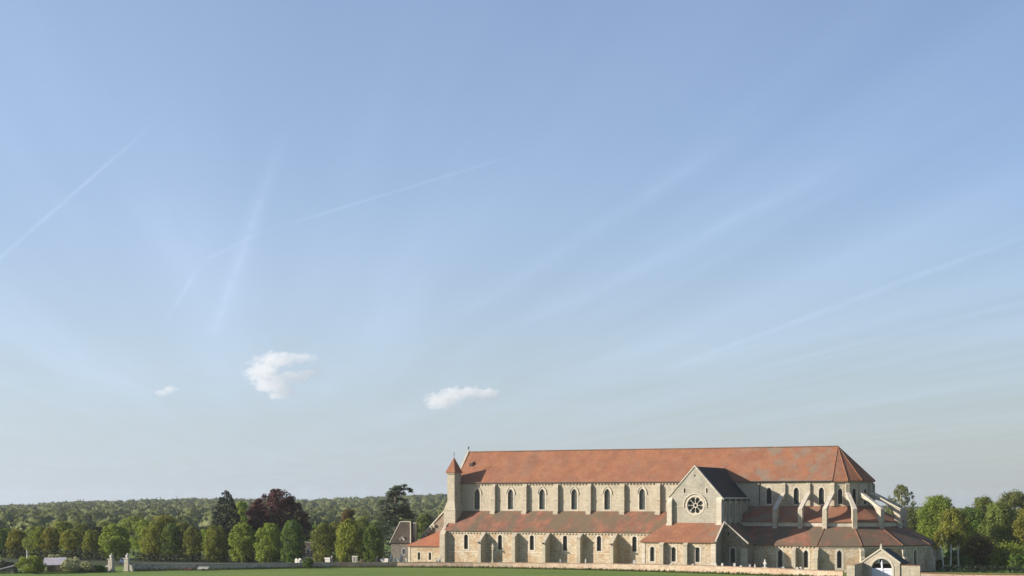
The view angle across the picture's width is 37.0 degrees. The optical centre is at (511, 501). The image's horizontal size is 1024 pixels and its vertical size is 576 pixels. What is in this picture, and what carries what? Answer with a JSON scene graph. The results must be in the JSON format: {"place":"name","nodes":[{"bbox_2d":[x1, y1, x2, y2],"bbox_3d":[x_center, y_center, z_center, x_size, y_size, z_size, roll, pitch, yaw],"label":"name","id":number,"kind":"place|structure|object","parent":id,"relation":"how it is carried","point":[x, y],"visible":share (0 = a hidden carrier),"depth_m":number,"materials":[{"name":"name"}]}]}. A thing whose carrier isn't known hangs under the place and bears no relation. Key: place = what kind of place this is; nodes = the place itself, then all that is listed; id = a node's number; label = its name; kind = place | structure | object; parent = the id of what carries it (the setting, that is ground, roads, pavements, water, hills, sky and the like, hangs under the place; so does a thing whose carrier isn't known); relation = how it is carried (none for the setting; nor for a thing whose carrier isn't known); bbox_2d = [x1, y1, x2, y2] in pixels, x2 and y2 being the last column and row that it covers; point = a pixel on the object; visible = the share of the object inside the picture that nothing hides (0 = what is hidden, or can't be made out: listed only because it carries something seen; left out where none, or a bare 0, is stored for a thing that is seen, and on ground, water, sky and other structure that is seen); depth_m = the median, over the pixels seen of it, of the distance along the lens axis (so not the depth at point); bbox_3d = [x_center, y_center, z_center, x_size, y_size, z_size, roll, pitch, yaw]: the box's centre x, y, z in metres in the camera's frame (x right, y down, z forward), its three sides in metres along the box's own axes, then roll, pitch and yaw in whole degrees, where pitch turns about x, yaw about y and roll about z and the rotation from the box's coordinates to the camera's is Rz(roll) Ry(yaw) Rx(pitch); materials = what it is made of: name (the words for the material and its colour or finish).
{"place":"outdoors","nodes":[
{"label":"outdoors","id":0,"kind":"place"},
{"bbox_2d":[0,560,13,567],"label":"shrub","id":1,"kind":"object","parent":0,"point":[3,564],"visible":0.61,"depth_m":350.98,"materials":[{"name":"green plant"}]},
{"bbox_2d":[0,558,285,565],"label":"soil","id":2,"kind":"structure","parent":0,"point":[102,562],"depth_m":399.69,"materials":[{"name":"soil"}]},
{"bbox_2d":[5,528,27,557],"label":"lime tree","id":3,"kind":"object","parent":2,"relation":"on","point":[14,541],"visible":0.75,"depth_m":428.26,"materials":[{"name":"green plant"}]},
{"bbox_2d":[29,526,48,558],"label":"lime tree","id":4,"kind":"object","parent":2,"relation":"on","point":[37,537],"visible":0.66,"depth_m":424.94,"materials":[{"name":"green plant"}]},
{"bbox_2d":[40,526,61,557],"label":"lime tree","id":5,"kind":"object","parent":2,"relation":"on","point":[52,543],"visible":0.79,"depth_m":423.52,"materials":[{"name":"green plant"}]},
{"bbox_2d":[0,548,105,560],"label":"hedge","id":6,"kind":"object","parent":2,"relation":"on","point":[83,555],"visible":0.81,"depth_m":417.98,"materials":[{"name":"green plant"}]},
{"bbox_2d":[58,529,82,557],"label":"lime tree","id":7,"kind":"object","parent":2,"relation":"on","point":[75,537],"visible":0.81,"depth_m":420.72,"materials":[{"name":"green plant"}]},
{"bbox_2d":[81,529,101,559],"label":"lime tree","id":8,"kind":"object","parent":2,"relation":"on","point":[89,542],"visible":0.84,"depth_m":417.79,"materials":[{"name":"green plant"}]},
{"bbox_2d":[98,523,131,559],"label":"lime tree","id":9,"kind":"object","parent":2,"relation":"on","point":[114,541],"visible":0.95,"depth_m":414.19,"materials":[{"name":"green plant"}]},
{"bbox_2d":[140,521,167,560],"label":"lime tree","id":10,"kind":"object","parent":2,"relation":"on","point":[153,533],"visible":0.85,"depth_m":408.68,"materials":[{"name":"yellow plant"}]},
{"bbox_2d":[160,523,183,561],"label":"lime tree","id":11,"kind":"object","parent":2,"relation":"on","point":[171,532],"visible":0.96,"depth_m":406.55,"materials":[{"name":"green plant"}]},
{"bbox_2d":[182,525,202,561],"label":"lime tree","id":12,"kind":"object","parent":2,"relation":"on","point":[191,543],"visible":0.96,"depth_m":403.85,"materials":[{"name":"green plant"}]},
{"bbox_2d":[134,552,286,562],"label":"hedge","id":13,"kind":"object","parent":2,"relation":"on","point":[190,558],"visible":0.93,"depth_m":402.71,"materials":[{"name":"green plant"}]},
{"bbox_2d":[203,525,230,562],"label":"lime tree","id":14,"kind":"object","parent":2,"relation":"on","point":[215,540],"visible":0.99,"depth_m":399.94,"materials":[{"name":"green plant"}]},
{"bbox_2d":[228,522,256,562],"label":"lime tree","id":15,"kind":"object","parent":2,"relation":"on","point":[244,540],"visible":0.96,"depth_m":396.34,"materials":[{"name":"green plant"}]},
{"bbox_2d":[253,522,283,562],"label":"lime tree","id":16,"kind":"object","parent":2,"relation":"on","point":[269,548],"visible":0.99,"depth_m":392.41,"materials":[{"name":"green plant"}]},
{"bbox_2d":[280,519,305,562],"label":"lime tree","id":17,"kind":"object","parent":2,"relation":"on","point":[291,555],"visible":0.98,"depth_m":389.49,"materials":[{"name":"green plant"}]},
{"bbox_2d":[310,522,337,561],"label":"lime tree","id":18,"kind":"object","parent":2,"relation":"on","point":[320,539],"visible":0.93,"depth_m":385.06,"materials":[{"name":"green plant"}]},
{"bbox_2d":[334,518,365,561],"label":"lime tree","id":19,"kind":"object","parent":2,"relation":"on","point":[351,533],"visible":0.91,"depth_m":380.55,"materials":[{"name":"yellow plant"}]},
{"bbox_2d":[361,524,384,561],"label":"lime tree","id":20,"kind":"object","parent":2,"relation":"on","point":[371,545],"visible":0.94,"depth_m":378.47,"materials":[{"name":"green plant"}]},
{"bbox_2d":[0,564,837,575],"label":"rough grass","id":21,"kind":"structure","parent":0,"point":[457,566],"depth_m":355.48,"materials":[{"name":"plant"}]},
{"bbox_2d":[0,505,1023,575],"bbox_3d":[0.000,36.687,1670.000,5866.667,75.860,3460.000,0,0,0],"label":"ground","id":22,"kind":"structure","parent":0,"point":[383,571],"depth_m":343.72,"materials":[{"name":"plant"}]},
{"bbox_2d":[0,528,7,557],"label":"lime tree","id":23,"kind":"object","parent":22,"relation":"on","point":[2,539],"visible":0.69,"depth_m":431.17,"materials":[{"name":"green plant"}]},
{"bbox_2d":[0,565,17,573],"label":"lean to shed","id":24,"kind":"object","parent":22,"relation":"on","point":[12,569],"visible":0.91,"depth_m":338.70,"materials":[{"name":"metal"}]},
{"bbox_2d":[21,536,31,558],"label":"birch tree","id":25,"kind":"object","parent":22,"relation":"on","point":[28,546],"visible":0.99,"depth_m":365.72,"materials":[{"name":"green plant"}]},
{"bbox_2d":[15,555,46,573],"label":"shrub","id":26,"kind":"object","parent":22,"relation":"on","point":[37,566],"visible":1,"depth_m":337.19,"materials":[{"name":"green plant"}]},
{"bbox_2d":[24,526,40,544],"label":"round tree","id":27,"kind":"object","parent":22,"relation":"on","point":[28,530],"visible":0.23,"depth_m":478.61,"materials":[{"name":"green plant"}]},
{"bbox_2d":[43,557,66,572],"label":"open shed","id":28,"kind":"structure","parent":22,"relation":"on","point":[53,564],"depth_m":345.11,"materials":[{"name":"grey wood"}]},
{"bbox_2d":[53,520,73,545],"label":"round tree","id":29,"kind":"object","parent":22,"relation":"on","point":[62,527],"visible":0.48,"depth_m":468.31,"materials":[{"name":"green plant"}]},
{"bbox_2d":[60,557,79,572],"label":"shrub","id":30,"kind":"object","parent":22,"relation":"on","point":[65,564],"visible":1,"depth_m":341.33,"materials":[{"name":"green plant"}]},
{"bbox_2d":[72,523,88,551],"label":"round tree","id":31,"kind":"object","parent":22,"relation":"on","point":[82,528],"visible":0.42,"depth_m":478.74,"materials":[{"name":"green plant"}]},
{"bbox_2d":[79,561,95,571],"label":"shrub","id":32,"kind":"object","parent":22,"relation":"on","point":[85,566],"visible":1,"depth_m":344.41,"materials":[{"name":"green plant"}]},
{"bbox_2d":[89,526,103,551],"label":"round tree","id":33,"kind":"object","parent":22,"relation":"on","point":[98,529],"visible":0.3,"depth_m":459.03,"materials":[{"name":"green plant"}]},
{"bbox_2d":[93,564,105,571],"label":"shrub","id":34,"kind":"object","parent":22,"relation":"on","point":[99,567],"visible":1,"depth_m":345.40,"materials":[{"name":"green plant"}]},
{"bbox_2d":[105,553,115,571],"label":"gate pillar","id":35,"kind":"structure","parent":22,"relation":"on","point":[110,566],"depth_m":347.39,"materials":[{"name":"stone"}]},
{"bbox_2d":[123,553,134,570],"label":"gate pillar","id":36,"kind":"structure","parent":22,"relation":"on","point":[128,566],"depth_m":349.94,"materials":[{"name":"stone"}]},
{"bbox_2d":[117,515,144,555],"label":"round tree","id":37,"kind":"object","parent":22,"relation":"on","point":[130,520],"visible":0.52,"depth_m":448.13,"materials":[{"name":"green plant"}]},
{"bbox_2d":[129,519,150,552],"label":"round tree","id":38,"kind":"object","parent":22,"relation":"on","point":[144,523],"visible":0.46,"depth_m":438.65,"materials":[{"name":"green plant"}]},
{"bbox_2d":[153,514,181,550],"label":"round tree","id":39,"kind":"object","parent":22,"relation":"on","point":[165,519],"visible":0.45,"depth_m":451.05,"materials":[{"name":"green plant"}]},
{"bbox_2d":[175,521,188,553],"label":"round tree","id":40,"kind":"object","parent":22,"relation":"on","point":[184,526],"visible":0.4,"depth_m":443.47,"materials":[{"name":"green plant"}]},
{"bbox_2d":[202,490,245,554],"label":"conifer tree","id":41,"kind":"object","parent":22,"relation":"on","point":[224,523],"visible":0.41,"depth_m":418.85,"materials":[{"name":"green plant"}]},
{"bbox_2d":[134,562,328,569],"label":"field wall","id":42,"kind":"structure","parent":22,"relation":"on","point":[210,565],"depth_m":357.20,"materials":[{"name":"grey stone"}]},
{"bbox_2d":[231,501,248,532],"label":"round tree","id":43,"kind":"object","parent":22,"relation":"on","point":[241,505],"visible":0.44,"depth_m":454.28,"materials":[{"name":"green plant"}]},
{"bbox_2d":[245,488,312,551],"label":"copper beech","id":44,"kind":"object","parent":22,"relation":"on","point":[281,507],"visible":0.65,"depth_m":422.95,"materials":[{"name":"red plant"}]},
{"bbox_2d":[286,542,317,560],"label":"cottage","id":45,"kind":"structure","parent":22,"relation":"on","point":[308,552],"depth_m":409.08,"materials":[{"name":"stone"}]},
{"bbox_2d":[302,557,313,568],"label":"shrub","id":46,"kind":"object","parent":22,"relation":"on","point":[308,563],"visible":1,"depth_m":362.00,"materials":[{"name":"green plant"}]},
{"bbox_2d":[326,521,341,552],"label":"round tree","id":47,"kind":"object","parent":22,"relation":"on","point":[334,524],"visible":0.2,"depth_m":468.44,"materials":[{"name":"green plant"}]},
{"bbox_2d":[340,508,358,548],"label":"round tree","id":48,"kind":"object","parent":22,"relation":"on","point":[348,513],"visible":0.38,"depth_m":463.93,"materials":[{"name":"green plant"}]},
{"bbox_2d":[357,515,369,547],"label":"round tree","id":49,"kind":"object","parent":22,"relation":"on","point":[362,520],"visible":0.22,"depth_m":479.07,"materials":[{"name":"green plant"}]},
{"bbox_2d":[367,521,386,549],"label":"round tree","id":50,"kind":"object","parent":22,"relation":"on","point":[376,523],"visible":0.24,"depth_m":469.09,"materials":[{"name":"green plant"}]},
{"bbox_2d":[371,484,417,557],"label":"cedar tree","id":51,"kind":"object","parent":22,"relation":"on","point":[404,511],"visible":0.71,"depth_m":417.61,"materials":[{"name":"green plant"}]},
{"bbox_2d":[389,521,417,561],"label":"cottage","id":52,"kind":"structure","parent":22,"relation":"on","point":[404,534],"depth_m":402.66,"materials":[{"name":"brown tile"}]},
{"bbox_2d":[417,513,432,538],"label":"round tree","id":53,"kind":"object","parent":22,"relation":"on","point":[425,519],"visible":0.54,"depth_m":454.11,"materials":[{"name":"green plant"}]},
{"bbox_2d":[0,493,1022,538],"bbox_3d":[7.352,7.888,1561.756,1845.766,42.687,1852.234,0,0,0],"label":"wood","id":54,"kind":"object","parent":22,"relation":"on","point":[196,512],"visible":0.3,"depth_m":1094.30,"materials":[{"name":"green plant"}]},
{"bbox_2d":[329,562,843,575],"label":"cemetery wall","id":55,"kind":"structure","parent":22,"relation":"on","point":[730,569],"depth_m":351.29,"materials":[{"name":"stone"}]},
{"bbox_2d":[406,446,942,572],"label":"abbey church","id":56,"kind":"structure","parent":22,"relation":"on","point":[807,507],"depth_m":372.38,"materials":[{"name":"stone"}]},
{"bbox_2d":[463,533,468,549],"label":"window","id":57,"kind":"structure","parent":56,"relation":"in","point":[466,534],"depth_m":392.34,"materials":[{"name":"stone"}]},
{"bbox_2d":[472,486,481,509],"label":"window","id":58,"kind":"structure","parent":56,"relation":"in","point":[478,493],"depth_m":398.42,"materials":[{"name":"glass"}]},
{"bbox_2d":[496,533,503,550],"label":"window","id":59,"kind":"structure","parent":56,"relation":"in","point":[501,539],"depth_m":388.15,"materials":[{"name":"stone"}]},
{"bbox_2d":[506,486,514,509],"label":"window","id":60,"kind":"structure","parent":56,"relation":"in","point":[511,495],"depth_m":394.26,"materials":[{"name":"stone"}]},
{"bbox_2d":[528,534,534,550],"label":"window","id":61,"kind":"structure","parent":56,"relation":"in","point":[531,540],"depth_m":384.33,"materials":[{"name":"stone"}]},
{"bbox_2d":[537,486,546,510],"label":"window","id":62,"kind":"structure","parent":56,"relation":"in","point":[543,493],"depth_m":390.33,"materials":[{"name":"stone"}]},
{"bbox_2d":[561,534,568,551],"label":"window","id":63,"kind":"structure","parent":56,"relation":"in","point":[566,539],"depth_m":380.36,"materials":[{"name":"stone"}]},
{"bbox_2d":[569,486,578,510],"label":"window","id":64,"kind":"structure","parent":56,"relation":"in","point":[575,493],"depth_m":386.54,"materials":[{"name":"stone"}]},
{"bbox_2d":[595,534,602,552],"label":"window","id":65,"kind":"structure","parent":56,"relation":"in","point":[598,541],"depth_m":376.39,"materials":[{"name":"stone"}]},
{"bbox_2d":[602,486,611,510],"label":"window","id":66,"kind":"structure","parent":56,"relation":"in","point":[608,492],"depth_m":382.60,"materials":[{"name":"stone"}]},
{"bbox_2d":[631,535,637,552],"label":"window","id":67,"kind":"structure","parent":56,"relation":"in","point":[635,538],"depth_m":372.37,"materials":[{"name":"stone"}]},
{"bbox_2d":[637,486,646,510],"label":"window","id":68,"kind":"structure","parent":56,"relation":"in","point":[643,492],"depth_m":378.60,"materials":[{"name":"stone"}]},
{"bbox_2d":[648,545,655,562],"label":"window","id":69,"kind":"structure","parent":56,"relation":"in","point":[653,549],"depth_m":349.72,"materials":[{"name":"stone"}]},
{"bbox_2d":[670,545,677,562],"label":"window","id":70,"kind":"structure","parent":56,"relation":"in","point":[674,550],"depth_m":347.51,"materials":[{"name":"stone"}]},
{"bbox_2d":[683,493,706,515],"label":"rose window","id":71,"kind":"structure","parent":56,"relation":"in","point":[696,505],"depth_m":351.43,"materials":[{"name":"stone"}]},
{"bbox_2d":[694,545,701,563],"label":"window","id":72,"kind":"structure","parent":56,"relation":"in","point":[698,549],"depth_m":345.06,"materials":[{"name":"stone"}]},
{"bbox_2d":[729,546,736,563],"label":"window","id":73,"kind":"structure","parent":56,"relation":"in","point":[732,552],"depth_m":347.51,"materials":[{"name":"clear glass"}]},
{"bbox_2d":[765,486,772,504],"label":"window","id":74,"kind":"structure","parent":56,"relation":"in","point":[768,493],"depth_m":364.63,"materials":[{"name":"glass"}]},
{"bbox_2d":[776,546,783,567],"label":"window","id":75,"kind":"structure","parent":56,"relation":"in","point":[781,553],"depth_m":348.53,"materials":[{"name":"stone"}]},
{"bbox_2d":[792,486,799,504],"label":"window","id":76,"kind":"structure","parent":56,"relation":"in","point":[795,493],"depth_m":361.70,"materials":[{"name":"stone"}]},
{"bbox_2d":[802,547,809,569],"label":"window","id":77,"kind":"structure","parent":56,"relation":"in","point":[805,555],"depth_m":345.98,"materials":[{"name":"stone"}]},
{"bbox_2d":[818,485,824,504],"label":"window","id":78,"kind":"structure","parent":56,"relation":"in","point":[821,493],"depth_m":359.07,"materials":[{"name":"stone"}]},
{"bbox_2d":[835,548,843,569],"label":"window","id":79,"kind":"structure","parent":56,"relation":"in","point":[839,554],"depth_m":343.63,"materials":[{"name":"stone"}]},
{"bbox_2d":[837,487,842,504],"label":"window","id":80,"kind":"structure","parent":56,"relation":"in","point":[839,491],"depth_m":357.67,"materials":[{"name":"glass"}]},
{"bbox_2d":[847,564,854,575],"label":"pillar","id":81,"kind":"structure","parent":22,"relation":"on","point":[850,569],"depth_m":307.80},
{"bbox_2d":[855,563,862,575],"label":"wing wall","id":82,"kind":"structure","parent":22,"relation":"on","point":[858,569],"depth_m":310.81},
{"bbox_2d":[861,546,908,575],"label":"cemetery gateway","id":83,"kind":"object","parent":22,"relation":"on","point":[892,558],"visible":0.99,"depth_m":312.41,"materials":[{"name":"stone"}]},
{"bbox_2d":[872,568,880,575],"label":"door","id":84,"kind":"structure","parent":83,"relation":"in","point":[875,571],"depth_m":312.57,"materials":[{"name":"white paint"}]},
{"bbox_2d":[883,568,891,575],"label":"door","id":85,"kind":"structure","parent":83,"relation":"in","point":[886,571],"depth_m":311.58,"materials":[{"name":"white paint"}]},
{"bbox_2d":[887,484,917,527],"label":"poplar tree","id":86,"kind":"object","parent":22,"relation":"on","point":[900,492],"visible":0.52,"depth_m":466.10,"materials":[{"name":"green plant"}]},
{"bbox_2d":[900,565,920,575],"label":"wing wall","id":87,"kind":"structure","parent":22,"relation":"on","point":[910,570],"depth_m":309.56,"materials":[{"name":"stone"}]},
{"bbox_2d":[907,511,929,531],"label":"broadleaf tree","id":88,"kind":"object","parent":22,"relation":"on","point":[911,518],"visible":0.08,"depth_m":499.84,"materials":[{"name":"green plant"}]},
{"bbox_2d":[914,494,955,549],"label":"broadleaf tree","id":89,"kind":"object","parent":22,"relation":"on","point":[935,506],"visible":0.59,"depth_m":454.88,"materials":[{"name":"green plant"}]},
{"bbox_2d":[932,526,955,570],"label":"birch tree","id":90,"kind":"object","parent":22,"relation":"on","point":[949,533],"visible":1,"depth_m":351.70,"materials":[{"name":"green plant"}]},
{"bbox_2d":[943,556,955,567],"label":"shrub","id":91,"kind":"object","parent":22,"relation":"on","point":[946,559],"visible":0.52,"depth_m":360.88,"materials":[{"name":"green plant"}]},
{"bbox_2d":[939,524,960,568],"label":"birch tree","id":92,"kind":"object","parent":22,"relation":"on","point":[955,537],"visible":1,"depth_m":352.43,"materials":[{"name":"green plant"}]},
{"bbox_2d":[944,549,962,557],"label":"shrub","id":93,"kind":"object","parent":22,"relation":"on","point":[954,553],"visible":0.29,"depth_m":383.09,"materials":[{"name":"green plant"}]},
{"bbox_2d":[933,507,975,549],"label":"birch tree","id":94,"kind":"object","parent":22,"relation":"on","point":[950,517],"visible":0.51,"depth_m":432.09,"materials":[{"name":"green plant"}]},
{"bbox_2d":[947,531,970,569],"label":"birch tree","id":95,"kind":"object","parent":22,"relation":"on","point":[961,541],"visible":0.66,"depth_m":355.88,"materials":[{"name":"green plant"}]},
{"bbox_2d":[953,555,975,568],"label":"shrub","id":96,"kind":"object","parent":22,"relation":"on","point":[965,560],"visible":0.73,"depth_m":357.01,"materials":[{"name":"green plant"}]},
{"bbox_2d":[921,572,1023,575],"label":"cemetery wall","id":97,"kind":"structure","parent":22,"relation":"on","point":[943,574],"depth_m":306.17,"materials":[{"name":"stone"}]},
{"bbox_2d":[955,505,990,547],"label":"broadleaf tree","id":98,"kind":"object","parent":22,"relation":"on","point":[975,517],"visible":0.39,"depth_m":449.12,"materials":[{"name":"green plant"}]},
{"bbox_2d":[958,533,996,568],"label":"broadleaf tree","id":99,"kind":"object","parent":22,"relation":"on","point":[981,546],"visible":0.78,"depth_m":360.33,"materials":[{"name":"green plant"}]},
{"bbox_2d":[943,565,1023,572],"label":"hedge","id":100,"kind":"object","parent":22,"relation":"on","point":[994,569],"visible":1,"depth_m":342.96,"materials":[{"name":"green plant"}]},
{"bbox_2d":[971,494,998,541],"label":"tree","id":101,"kind":"object","parent":22,"relation":"on","point":[981,503],"visible":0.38,"depth_m":452.43,"materials":[{"name":"green plant"}]},
{"bbox_2d":[977,499,1019,547],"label":"broadleaf tree","id":102,"kind":"object","parent":22,"relation":"on","point":[997,512],"visible":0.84,"depth_m":437.62,"materials":[{"name":"green plant"}]},
{"bbox_2d":[984,539,1023,569],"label":"broadleaf tree","id":103,"kind":"object","parent":22,"relation":"on","point":[1000,557],"visible":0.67,"depth_m":355.98,"materials":[{"name":"green plant"}]},
{"bbox_2d":[996,489,1023,527],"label":"broadleaf tree","id":104,"kind":"object","parent":22,"relation":"on","point":[1015,499],"visible":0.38,"depth_m":469.59,"materials":[{"name":"green plant"}]},
{"bbox_2d":[1007,554,1023,569],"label":"shrub","id":105,"kind":"object","parent":22,"relation":"on","point":[1017,559],"visible":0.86,"depth_m":351.05,"materials":[{"name":"green plant"}]},
{"bbox_2d":[1010,507,1023,550],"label":"broadleaf tree","id":106,"kind":"object","parent":22,"relation":"on","point":[1018,529],"visible":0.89,"depth_m":432.54,"materials":[{"name":"green plant"}]},
{"bbox_2d":[0,0,1023,508],"label":"sky","id":107,"kind":"structure","parent":0,"point":[308,249],"materials":[{"name":"blue"}]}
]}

